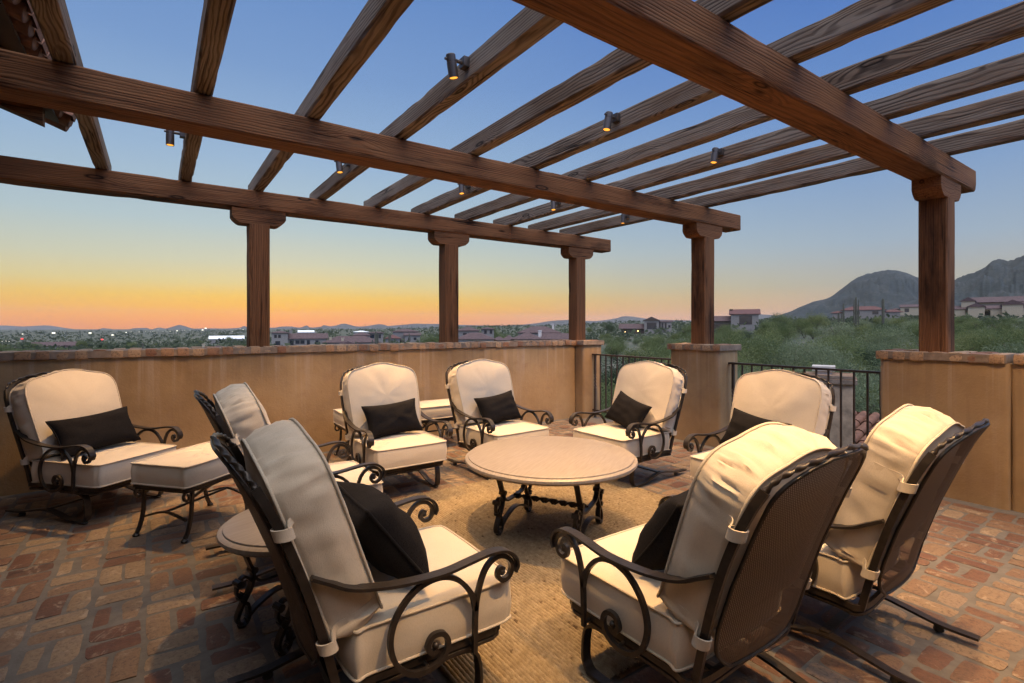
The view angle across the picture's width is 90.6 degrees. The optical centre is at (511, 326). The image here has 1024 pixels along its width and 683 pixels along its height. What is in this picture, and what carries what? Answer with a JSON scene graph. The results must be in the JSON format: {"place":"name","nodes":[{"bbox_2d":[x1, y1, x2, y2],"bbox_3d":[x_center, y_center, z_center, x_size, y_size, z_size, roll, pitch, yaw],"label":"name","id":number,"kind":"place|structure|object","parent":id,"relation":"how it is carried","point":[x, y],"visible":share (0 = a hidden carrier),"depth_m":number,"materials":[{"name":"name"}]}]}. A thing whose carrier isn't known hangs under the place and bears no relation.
{"place":"outdoors","nodes":[
{"label":"outdoors","id":0,"kind":"place"},
{"bbox_2d":[0,325,68,328],"bbox_3d":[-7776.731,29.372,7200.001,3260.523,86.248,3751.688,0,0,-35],"label":"hills","id":1,"kind":"structure","parent":0,"point":[29,327],"depth_m":7007.97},
{"bbox_2d":[101,314,770,328],"bbox_3d":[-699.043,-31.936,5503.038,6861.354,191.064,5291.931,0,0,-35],"label":"hills","id":2,"kind":"structure","parent":0,"point":[558,322],"depth_m":5118.43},
{"bbox_2d":[0,319,1017,409],"bbox_3d":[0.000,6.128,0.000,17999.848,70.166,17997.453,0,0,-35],"label":"ground","id":3,"kind":"structure","parent":0,"point":[343,332],"depth_m":924.18,"materials":[{"name":"plant"}]},
{"bbox_2d":[31,341,76,348],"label":"house","id":4,"kind":"structure","parent":3,"relation":"on","point":[67,344],"depth_m":291.49,"materials":[{"name":"paint"}]},
{"bbox_2d":[209,336,244,343],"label":"house","id":5,"kind":"structure","parent":3,"relation":"on","point":[212,339],"depth_m":420.08,"materials":[{"name":"paint"}]},
{"bbox_2d":[271,330,328,345],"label":"house","id":6,"kind":"structure","parent":3,"relation":"on","point":[280,338],"depth_m":202.29,"materials":[{"name":"paint"}]},
{"bbox_2d":[321,332,379,343],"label":"house","id":7,"kind":"structure","parent":3,"relation":"on","point":[361,338],"depth_m":189.25,"materials":[{"name":"paint"}]},
{"bbox_2d":[368,329,420,342],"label":"house","id":8,"kind":"structure","parent":3,"relation":"on","point":[399,335],"depth_m":217.54,"materials":[{"name":"paint"}]},
{"bbox_2d":[417,332,438,342],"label":"desert tree","id":9,"kind":"object","parent":3,"relation":"on","point":[430,339],"visible":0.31,"depth_m":148.45,"materials":[{"name":"green plant"}]},
{"bbox_2d":[458,327,502,341],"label":"house","id":10,"kind":"structure","parent":3,"relation":"on","point":[465,334],"depth_m":173.75,"materials":[{"name":"paint"}]},
{"bbox_2d":[0,310,1023,350],"bbox_3d":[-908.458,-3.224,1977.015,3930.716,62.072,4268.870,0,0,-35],"label":"scrub","id":11,"kind":"object","parent":3,"relation":"on","point":[234,342],"visible":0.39,"depth_m":373.29,"materials":[{"name":"plant"}]},
{"bbox_2d":[501,324,568,340],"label":"house","id":12,"kind":"structure","parent":3,"relation":"on","point":[533,333],"depth_m":172.91,"materials":[{"name":"paint"}]},
{"bbox_2d":[601,372,614,418],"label":"desert tree","id":13,"kind":"object","parent":3,"relation":"on","point":[603,394],"visible":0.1,"depth_m":24.29,"materials":[{"name":"green plant"}]},
{"bbox_2d":[602,322,616,332],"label":"desert tree","id":14,"kind":"object","parent":3,"relation":"on","point":[610,326],"visible":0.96,"depth_m":260.05,"materials":[{"name":"green plant"}]},
{"bbox_2d":[603,340,626,359],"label":"desert tree","id":15,"kind":"object","parent":3,"relation":"on","point":[615,349],"visible":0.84,"depth_m":87.72,"materials":[{"name":"green plant"}]},
{"bbox_2d":[602,333,630,352],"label":"desert tree","id":16,"kind":"object","parent":3,"relation":"on","point":[620,340],"visible":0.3,"depth_m":103.64,"materials":[{"name":"green plant"}]},
{"bbox_2d":[601,344,660,394],"bbox_3d":[7.763,3.642,33.029,4.814,5.047,6.019,0,0,3],"label":"desert tree","id":17,"kind":"object","parent":3,"relation":"on","point":[614,371],"visible":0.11,"depth_m":32.45,"materials":[{"name":"green plant"}]},
{"bbox_2d":[619,340,663,363],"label":"desert tree","id":18,"kind":"object","parent":3,"relation":"on","point":[634,353],"visible":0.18,"depth_m":51.36,"materials":[{"name":"green plant"}]},
{"bbox_2d":[619,317,673,333],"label":"house","id":19,"kind":"structure","parent":3,"relation":"on","point":[650,324],"depth_m":270.27,"materials":[{"name":"paint"}]},
{"bbox_2d":[647,322,655,328],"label":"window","id":20,"kind":"structure","parent":19,"relation":"in","point":[650,325],"depth_m":269.78,"materials":[{"name":"grey glass"}]},
{"bbox_2d":[636,336,659,353],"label":"desert tree","id":21,"kind":"object","parent":3,"relation":"on","point":[650,341],"visible":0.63,"depth_m":93.66,"materials":[{"name":"green plant"}]},
{"bbox_2d":[627,344,670,364],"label":"desert tree","id":22,"kind":"object","parent":3,"relation":"on","point":[655,356],"visible":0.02,"depth_m":38.88,"materials":[{"name":"green plant"}]},
{"bbox_2d":[644,342,670,360],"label":"desert tree","id":23,"kind":"object","parent":3,"relation":"on","point":[662,351],"visible":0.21,"depth_m":52.19,"materials":[{"name":"green plant"}]},
{"bbox_2d":[649,334,668,348],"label":"desert tree","id":24,"kind":"object","parent":3,"relation":"on","point":[661,338],"visible":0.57,"depth_m":109.72,"materials":[{"name":"green plant"}]},
{"bbox_2d":[669,331,690,342],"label":"desert tree","id":25,"kind":"object","parent":3,"relation":"on","point":[688,339],"visible":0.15,"depth_m":66.41,"materials":[{"name":"green plant"}]},
{"bbox_2d":[678,321,690,338],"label":"desert tree","id":26,"kind":"object","parent":3,"relation":"on","point":[687,329],"visible":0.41,"depth_m":149.08,"materials":[{"name":"green plant"}]},
{"bbox_2d":[716,324,733,334],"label":"desert tree","id":27,"kind":"object","parent":3,"relation":"on","point":[726,328],"visible":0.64,"depth_m":133.88,"materials":[{"name":"green plant"}]},
{"bbox_2d":[714,309,760,330],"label":"house","id":28,"kind":"structure","parent":3,"relation":"on","point":[741,317],"depth_m":186.12,"materials":[{"name":"paint"}]},
{"bbox_2d":[739,315,751,323],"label":"window","id":29,"kind":"structure","parent":28,"relation":"in","point":[743,318],"depth_m":184.83,"materials":[{"name":"grey glass"}]},
{"bbox_2d":[715,325,788,372],"bbox_3d":[18.302,2.510,39.322,5.446,5.470,6.250,0,0,-26],"label":"desert tree","id":30,"kind":"object","parent":3,"relation":"on","point":[757,349],"visible":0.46,"depth_m":38.53,"materials":[{"name":"green plant"}]},
{"bbox_2d":[737,349,768,375],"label":"desert tree","id":31,"kind":"object","parent":3,"relation":"on","point":[741,361],"visible":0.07,"depth_m":30.83,"materials":[{"name":"green plant"}]},
{"bbox_2d":[730,330,779,353],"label":"desert tree","id":32,"kind":"object","parent":3,"relation":"on","point":[751,341],"visible":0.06,"depth_m":46.01,"materials":[{"name":"green plant"}]},
{"bbox_2d":[757,318,777,333],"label":"desert tree","id":33,"kind":"object","parent":3,"relation":"on","point":[762,327],"visible":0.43,"depth_m":109.91,"materials":[{"name":"green plant"}]},
{"bbox_2d":[755,325,787,345],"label":"desert tree","id":34,"kind":"object","parent":3,"relation":"on","point":[778,335],"visible":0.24,"depth_m":61.03,"materials":[{"name":"green plant"}]},
{"bbox_2d":[746,334,800,363],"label":"desert tree","id":35,"kind":"object","parent":3,"relation":"on","point":[785,346],"visible":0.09,"depth_m":42.32,"materials":[{"name":"green plant"}]},
{"bbox_2d":[765,321,796,342],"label":"desert tree","id":36,"kind":"object","parent":3,"relation":"on","point":[783,329],"visible":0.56,"depth_m":72.87,"materials":[{"name":"green plant"}]},
{"bbox_2d":[769,312,794,326],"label":"desert tree","id":37,"kind":"object","parent":3,"relation":"on","point":[781,319],"visible":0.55,"depth_m":139.15,"materials":[{"name":"green plant"}]},
{"bbox_2d":[766,353,838,374],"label":"desert tree","id":38,"kind":"object","parent":3,"relation":"on","point":[802,366],"visible":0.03,"depth_m":24.68,"materials":[{"name":"green plant"}]},
{"bbox_2d":[788,318,820,337],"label":"desert tree","id":39,"kind":"object","parent":3,"relation":"on","point":[798,327],"visible":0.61,"depth_m":100.41,"materials":[{"name":"green plant"}]},
{"bbox_2d":[773,334,841,365],"bbox_3d":[21.021,2.678,36.150,3.662,4.575,5.404,0,0,-30],"label":"desert tree","id":40,"kind":"object","parent":3,"relation":"on","point":[803,350],"visible":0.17,"depth_m":36.41,"materials":[{"name":"green plant"}]},
{"bbox_2d":[764,333,859,372],"bbox_3d":[18.787,2.715,31.731,3.929,4.795,6.528,0,0,-14],"label":"desert tree","id":41,"kind":"object","parent":3,"relation":"on","point":[829,354],"visible":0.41,"depth_m":31.73,"materials":[{"name":"green plant"}]},
{"bbox_2d":[802,326,822,338],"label":"desert tree","id":42,"kind":"object","parent":3,"relation":"on","point":[808,331],"visible":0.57,"depth_m":95.08,"materials":[{"name":"green plant"}]},
{"bbox_2d":[803,311,832,329],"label":"desert tree","id":43,"kind":"object","parent":3,"relation":"on","point":[816,318],"visible":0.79,"depth_m":149.08,"materials":[{"name":"green plant"}]},
{"bbox_2d":[784,328,866,365],"bbox_3d":[24.197,2.441,38.840,6.197,4.855,6.574,0,0,-8],"label":"desert tree","id":44,"kind":"object","parent":3,"relation":"on","point":[852,350],"visible":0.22,"depth_m":37.76,"materials":[{"name":"green plant"}]},
{"bbox_2d":[806,365,856,465],"bbox_3d":[5.623,3.050,9.002,0.840,4.700,0.820,0,0,32],"label":"chimney","id":45,"kind":"object","parent":3,"relation":"on","point":[847,408],"visible":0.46,"depth_m":8.59,"materials":[{"name":"stone"}]},
{"bbox_2d":[811,318,859,341],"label":"desert tree","id":46,"kind":"object","parent":3,"relation":"on","point":[838,330],"visible":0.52,"depth_m":65.60,"materials":[{"name":"green plant"}]},
{"bbox_2d":[797,360,879,412],"bbox_3d":[12.240,3.400,19.629,4.451,4.250,4.519,0,0,42],"label":"desert tree","id":47,"kind":"object","parent":3,"relation":"on","point":[862,405],"visible":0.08,"depth_m":19.53,"materials":[{"name":"green plant"}]},
{"bbox_2d":[807,351,876,410],"bbox_3d":[17.785,3.259,27.578,3.854,3.769,4.500,0,0,34],"label":"desert tree","id":48,"kind":"object","parent":3,"relation":"on","point":[833,362],"visible":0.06,"depth_m":27.78,"materials":[{"name":"green plant"}]},
{"bbox_2d":[830,331,879,366],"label":"desert tree","id":49,"kind":"object","parent":3,"relation":"on","point":[868,344],"visible":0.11,"depth_m":40.78,"materials":[{"name":"green plant"}]},
{"bbox_2d":[853,297,858,326],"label":"saguaro","id":50,"kind":"object","parent":3,"relation":"on","point":[855,312],"visible":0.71,"depth_m":129.85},
{"bbox_2d":[844,358,880,410],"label":"desert tree","id":51,"kind":"object","parent":3,"relation":"on","point":[864,379],"visible":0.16,"depth_m":24.26,"materials":[{"name":"green plant"}]},
{"bbox_2d":[848,357,877,378],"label":"desert tree","id":52,"kind":"object","parent":3,"relation":"on","point":[862,367],"visible":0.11,"depth_m":35.00,"materials":[{"name":"green plant"}]},
{"bbox_2d":[855,410,879,449],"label":"garden roof","id":53,"kind":"structure","parent":3,"relation":"on","point":[860,427],"depth_m":9.59,"materials":[{"name":"tile"}]},
{"bbox_2d":[831,306,903,320],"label":"house","id":54,"kind":"structure","parent":3,"relation":"on","point":[869,311],"depth_m":264.65,"materials":[{"name":"paint"}]},
{"bbox_2d":[858,377,878,412],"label":"desert tree","id":55,"kind":"object","parent":3,"relation":"on","point":[872,395],"depth_m":20.60,"materials":[{"name":"green plant"}]},
{"bbox_2d":[853,342,884,381],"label":"desert tree","id":56,"kind":"object","parent":3,"relation":"on","point":[867,356],"visible":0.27,"depth_m":38.04,"materials":[{"name":"green plant"}]},
{"bbox_2d":[854,335,901,354],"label":"desert tree","id":57,"kind":"object","parent":3,"relation":"on","point":[886,347],"visible":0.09,"depth_m":42.08,"materials":[{"name":"green plant"}]},
{"bbox_2d":[882,299,884,323],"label":"saguaro","id":58,"kind":"object","parent":3,"relation":"on","point":[883,312],"visible":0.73,"depth_m":127.82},
{"bbox_2d":[858,344,913,381],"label":"desert tree","id":59,"kind":"object","parent":3,"relation":"on","point":[877,367],"visible":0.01,"depth_m":27.38,"materials":[{"name":"green plant"}]},
{"bbox_2d":[891,304,918,315],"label":"house","id":60,"kind":"structure","parent":3,"relation":"on","point":[909,309],"depth_m":301.00,"materials":[{"name":"beige paint"}]},
{"bbox_2d":[901,319,965,343],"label":"desert tree","id":61,"kind":"object","parent":3,"relation":"on","point":[917,329],"visible":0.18,"depth_m":61.72,"materials":[{"name":"green plant"}]},
{"bbox_2d":[889,327,992,351],"bbox_3d":[30.327,2.391,35.509,6.623,5.027,4.460,0,0,8],"label":"desert tree","id":62,"kind":"object","parent":3,"relation":"on","point":[961,347],"visible":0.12,"depth_m":34.88,"materials":[{"name":"green plant"}]},
{"bbox_2d":[954,315,975,325],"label":"desert tree","id":63,"kind":"object","parent":3,"relation":"on","point":[960,319],"visible":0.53,"depth_m":116.11,"materials":[{"name":"green plant"}]},
{"bbox_2d":[954,296,1023,319],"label":"house","id":64,"kind":"structure","parent":3,"relation":"on","point":[992,306],"depth_m":245.49,"materials":[{"name":"beige paint"}]},
{"bbox_2d":[966,324,1023,351],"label":"desert tree","id":65,"kind":"object","parent":3,"relation":"on","point":[1019,337],"visible":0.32,"depth_m":34.31,"materials":[{"name":"green plant"}]},
{"bbox_2d":[979,312,1019,337],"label":"desert tree","id":66,"kind":"object","parent":3,"relation":"on","point":[1002,324],"visible":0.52,"depth_m":75.53,"materials":[{"name":"green plant"}]},
{"bbox_2d":[981,336,1023,353],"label":"desert tree","id":67,"kind":"object","parent":3,"relation":"on","point":[1016,350],"visible":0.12,"depth_m":31.40,"materials":[{"name":"green plant"}]},
{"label":"terrace base","id":68,"kind":"structure","parent":3,"relation":"on","visible":0},
{"bbox_2d":[0,0,75,131],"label":"house","id":69,"kind":"structure","parent":68,"relation":"on","point":[20,31],"depth_m":3.55,"materials":[{"name":"paint"}]},
{"bbox_2d":[552,339,603,418],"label":"wall pier","id":70,"kind":"structure","parent":68,"relation":"on","point":[585,349],"depth_m":7.80,"materials":[{"name":"paint"}]},
{"bbox_2d":[0,417,1023,682],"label":"floor","id":71,"kind":"structure","parent":0,"point":[102,595],"depth_m":2.56,"materials":[{"name":"brick"}]},
{"bbox_2d":[3,369,182,523],"bbox_3d":[-3.268,0.866,3.946,0.993,1.060,0.732,0,0,14],"label":"lounge chair","id":72,"kind":"object","parent":71,"relation":"on","point":[33,403],"visible":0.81,"depth_m":3.70,"materials":[{"name":"fabric"}]},
{"bbox_2d":[45,406,140,460],"bbox_3d":[-3.225,0.814,3.935,0.164,0.309,0.604,-28,-5,13],"label":"pillow","id":73,"kind":"object","parent":72,"relation":"on","point":[105,429],"visible":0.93,"depth_m":3.86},
{"bbox_2d":[130,441,240,542],"bbox_3d":[-2.242,1.145,3.624,0.482,0.504,0.654,0,0,14],"label":"ottoman","id":74,"kind":"object","parent":71,"relation":"on","point":[192,469],"visible":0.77,"depth_m":3.36,"materials":[{"name":"fabric"}]},
{"bbox_2d":[216,508,311,655],"bbox_3d":[-1.015,1.152,2.415,0.680,0.490,0.680,0,0,35],"label":"side table","id":75,"kind":"object","parent":71,"relation":"on","point":[239,534],"visible":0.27,"depth_m":2.24,"materials":[{"name":"stone"}]},
{"bbox_2d":[0,339,575,495],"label":"parapet wall","id":76,"kind":"structure","parent":71,"relation":"on","point":[300,384],"depth_m":5.38,"materials":[{"name":"paint"}]},
{"bbox_2d":[0,0,1023,352],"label":"pergola","id":77,"kind":"object","parent":76,"relation":"on","point":[706,48],"visible":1,"depth_m":3.64,"materials":[{"name":"wood"}]},
{"bbox_2d":[164,130,184,145],"bbox_3d":[-2.671,-1.497,4.014,0.142,0.134,0.059,0,0,-35],"label":"spotlight","id":78,"kind":"object","parent":77,"relation":"attached to","point":[169,137],"visible":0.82,"depth_m":3.98,"materials":[{"name":"grey metal"}]},
{"bbox_2d":[334,161,350,173],"bbox_3d":[-1.583,-1.495,4.727,0.146,0.138,0.071,0,0,-35],"label":"spotlight","id":79,"kind":"object","parent":77,"relation":"attached to","point":[339,168],"visible":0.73,"depth_m":4.69,"materials":[{"name":"grey metal"}]},
{"bbox_2d":[444,53,469,79],"bbox_3d":[-0.322,-1.494,2.926,0.151,0.139,0.065,0,0,-35],"label":"spotlight","id":80,"kind":"object","parent":77,"relation":"attached to","point":[463,62],"visible":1,"depth_m":2.90,"materials":[{"name":"grey metal"}]},
{"bbox_2d":[458,184,470,194],"bbox_3d":[-0.521,-1.495,5.484,0.142,0.138,0.075,0,0,-35],"label":"spotlight","id":81,"kind":"object","parent":77,"relation":"attached to","point":[461,189],"visible":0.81,"depth_m":5.45,"materials":[{"name":"grey metal"}]},
{"bbox_2d":[550,201,560,210],"bbox_3d":[0.535,-1.495,6.248,0.139,0.138,0.075,0,0,-35],"label":"spotlight","id":82,"kind":"object","parent":77,"relation":"attached to","point":[553,205],"visible":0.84,"depth_m":6.21,"materials":[{"name":"grey metal"}]},
{"bbox_2d":[603,111,619,131],"bbox_3d":[0.725,-1.495,3.709,0.141,0.138,0.063,0,0,-35],"label":"spotlight","id":83,"kind":"object","parent":77,"relation":"attached to","point":[610,118],"visible":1,"depth_m":3.67,"materials":[{"name":"grey metal"}]},
{"bbox_2d":[710,147,723,163],"bbox_3d":[1.797,-1.495,4.448,0.141,0.138,0.063,0,0,-35],"label":"spotlight","id":84,"kind":"object","parent":77,"relation":"attached to","point":[717,152],"visible":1,"depth_m":4.41,"materials":[{"name":"grey metal"}]},
{"bbox_2d":[193,382,385,590],"bbox_3d":[-1.363,0.858,3.102,0.994,1.060,0.732,0,0,-34],"label":"lounge chair","id":85,"kind":"object","parent":71,"relation":"on","point":[236,413],"visible":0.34,"depth_m":2.76,"materials":[{"name":"fabric"}]},
{"bbox_2d":[333,408,348,460],"bbox_3d":[-1.562,1.145,5.536,0.654,0.504,0.482,0,0,-35],"label":"ottoman","id":86,"kind":"object","parent":71,"relation":"on","point":[338,422],"visible":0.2,"depth_m":5.43,"materials":[{"name":"beige fabric"}]},
{"bbox_2d":[210,418,519,682],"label":"lounge chair","id":87,"kind":"object","parent":71,"relation":"on","point":[371,624],"visible":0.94,"depth_m":1.63,"materials":[{"name":"fabric"}]},
{"bbox_2d":[336,481,428,578],"bbox_3d":[-0.519,0.781,1.964,0.215,0.369,0.506,-42,18,-27],"label":"pillow","id":88,"kind":"object","parent":87,"relation":"on","point":[389,536],"visible":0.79,"depth_m":1.79,"materials":[{"name":"fabric"}]},
{"bbox_2d":[338,363,452,486],"bbox_3d":[-1.076,0.866,4.506,0.732,1.060,0.996,0,0,-35],"label":"lounge chair","id":89,"kind":"object","parent":71,"relation":"on","point":[375,384],"visible":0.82,"depth_m":4.42,"materials":[{"name":"fabric"}]},
{"bbox_2d":[361,398,422,439],"bbox_3d":[-1.051,0.814,4.471,0.505,0.309,0.170,-5,-22,-37],"label":"pillow","id":90,"kind":"object","parent":89,"relation":"on","point":[391,419],"visible":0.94,"depth_m":4.40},
{"bbox_2d":[420,399,458,437],"bbox_3d":[-0.882,1.145,6.013,0.654,0.504,0.482,0,0,-35],"label":"ottoman","id":91,"kind":"object","parent":71,"relation":"on","point":[439,409],"visible":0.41,"depth_m":5.79,"materials":[{"name":"beige fabric"}]},
{"bbox_2d":[445,359,553,479],"bbox_3d":[-0.176,0.866,5.049,0.732,1.060,0.994,0,0,-37],"label":"lounge chair","id":92,"kind":"object","parent":71,"relation":"on","point":[467,382],"visible":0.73,"depth_m":5.00,"materials":[{"name":"fabric"}]},
{"bbox_2d":[474,390,521,426],"bbox_3d":[-0.135,0.815,5.028,0.475,0.309,0.165,-7,-23,-40],"label":"pillow","id":93,"kind":"object","parent":92,"relation":"on","point":[499,408],"visible":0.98,"depth_m":4.95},
{"bbox_2d":[392,479,664,682],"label":"rug","id":94,"kind":"object","parent":71,"relation":"on","point":[538,639],"visible":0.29,"depth_m":2.93,"materials":[{"name":"carpet"}]},
{"bbox_2d":[465,436,637,545],"bbox_3d":[0.264,1.131,3.482,1.170,0.515,1.170,0,0,26],"label":"coffee table","id":95,"kind":"object","parent":94,"relation":"on","point":[575,462],"visible":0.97,"depth_m":3.35,"materials":[{"name":"stone"}]},
{"bbox_2d":[550,422,868,682],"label":"lounge chair","id":96,"kind":"object","parent":94,"relation":"on","point":[763,504],"visible":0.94,"depth_m":1.63,"materials":[{"name":"fabric"}]},
{"bbox_2d":[632,490,688,569],"bbox_3d":[0.711,0.781,1.990,0.506,0.369,0.220,3,33,-37],"label":"pillow","id":97,"kind":"object","parent":96,"relation":"on","point":[654,542],"visible":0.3,"depth_m":1.86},
{"bbox_2d":[569,361,686,486],"bbox_3d":[1.142,0.866,4.818,0.994,1.060,0.732,0,0,-37],"label":"lounge chair","id":98,"kind":"object","parent":71,"relation":"on","point":[660,389],"visible":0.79,"depth_m":4.69,"materials":[{"name":"fabric"}]},
{"bbox_2d":[605,391,651,430],"bbox_3d":[1.096,0.815,4.809,0.169,0.309,0.436,35,-4,-32],"label":"pillow","id":99,"kind":"object","parent":98,"relation":"on","point":[625,410],"visible":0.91,"depth_m":4.73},
{"bbox_2d":[592,354,670,416],"bbox_3d":[1.703,0.906,7.178,0.044,0.972,1.620,0,0,-35],"label":"railing","id":100,"kind":"object","parent":71,"relation":"on","point":[629,357],"visible":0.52,"depth_m":7.59,"materials":[{"name":"metal"}]},
{"bbox_2d":[667,343,740,446],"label":"wall pier","id":101,"kind":"structure","parent":71,"relation":"on","point":[706,405],"depth_m":6.01,"materials":[{"name":"paint"}]},
{"bbox_2d":[683,369,835,477],"bbox_3d":[1.896,0.866,3.819,0.994,1.060,0.732,0,0,-36],"label":"lounge chair","id":102,"kind":"object","parent":71,"relation":"on","point":[805,401],"visible":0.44,"depth_m":3.83,"materials":[{"name":"fabric"}]},
{"bbox_2d":[719,408,791,443],"bbox_3d":[1.832,0.814,3.834,0.172,0.309,0.465,32,-10,-32],"label":"pillow","id":103,"kind":"object","parent":102,"relation":"on","point":[741,422],"visible":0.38,"depth_m":3.88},
{"bbox_2d":[728,362,880,458],"bbox_3d":[3.010,0.906,5.314,0.044,0.972,1.621,0,0,-35],"label":"railing","id":104,"kind":"object","parent":71,"relation":"on","point":[816,369],"visible":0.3,"depth_m":4.98,"materials":[{"name":"metal"}]},
{"bbox_2d":[771,404,989,682],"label":"lounge chair","id":105,"kind":"object","parent":71,"relation":"on","point":[916,456],"visible":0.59,"depth_m":2.04,"materials":[{"name":"fabric"}]},
{"bbox_2d":[876,349,1018,509],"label":"wall pier","id":106,"kind":"structure","parent":71,"relation":"on","point":[966,389],"depth_m":4.05,"materials":[{"name":"paint"}]},
{"bbox_2d":[1011,353,1023,512],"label":"wall","id":107,"kind":"structure","parent":71,"relation":"on","point":[1017,391],"depth_m":3.84,"materials":[{"name":"paint"}]},
{"bbox_2d":[0,0,1023,328],"label":"sky","id":108,"kind":"structure","parent":0,"point":[71,260],"materials":[{"name":"blue"}]},
{"bbox_2d":[760,270,918,320],"bbox_3d":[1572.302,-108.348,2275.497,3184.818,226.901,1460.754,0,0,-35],"label":"mountain","id":109,"kind":"structure","parent":0,"point":[891,288],"depth_m":1605.43,"materials":[{"name":"stone"}]},
{"bbox_2d":[885,255,1023,315],"bbox_3d":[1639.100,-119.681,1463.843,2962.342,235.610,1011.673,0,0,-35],"label":"mountain","id":110,"kind":"structure","parent":0,"point":[999,278],"depth_m":956.71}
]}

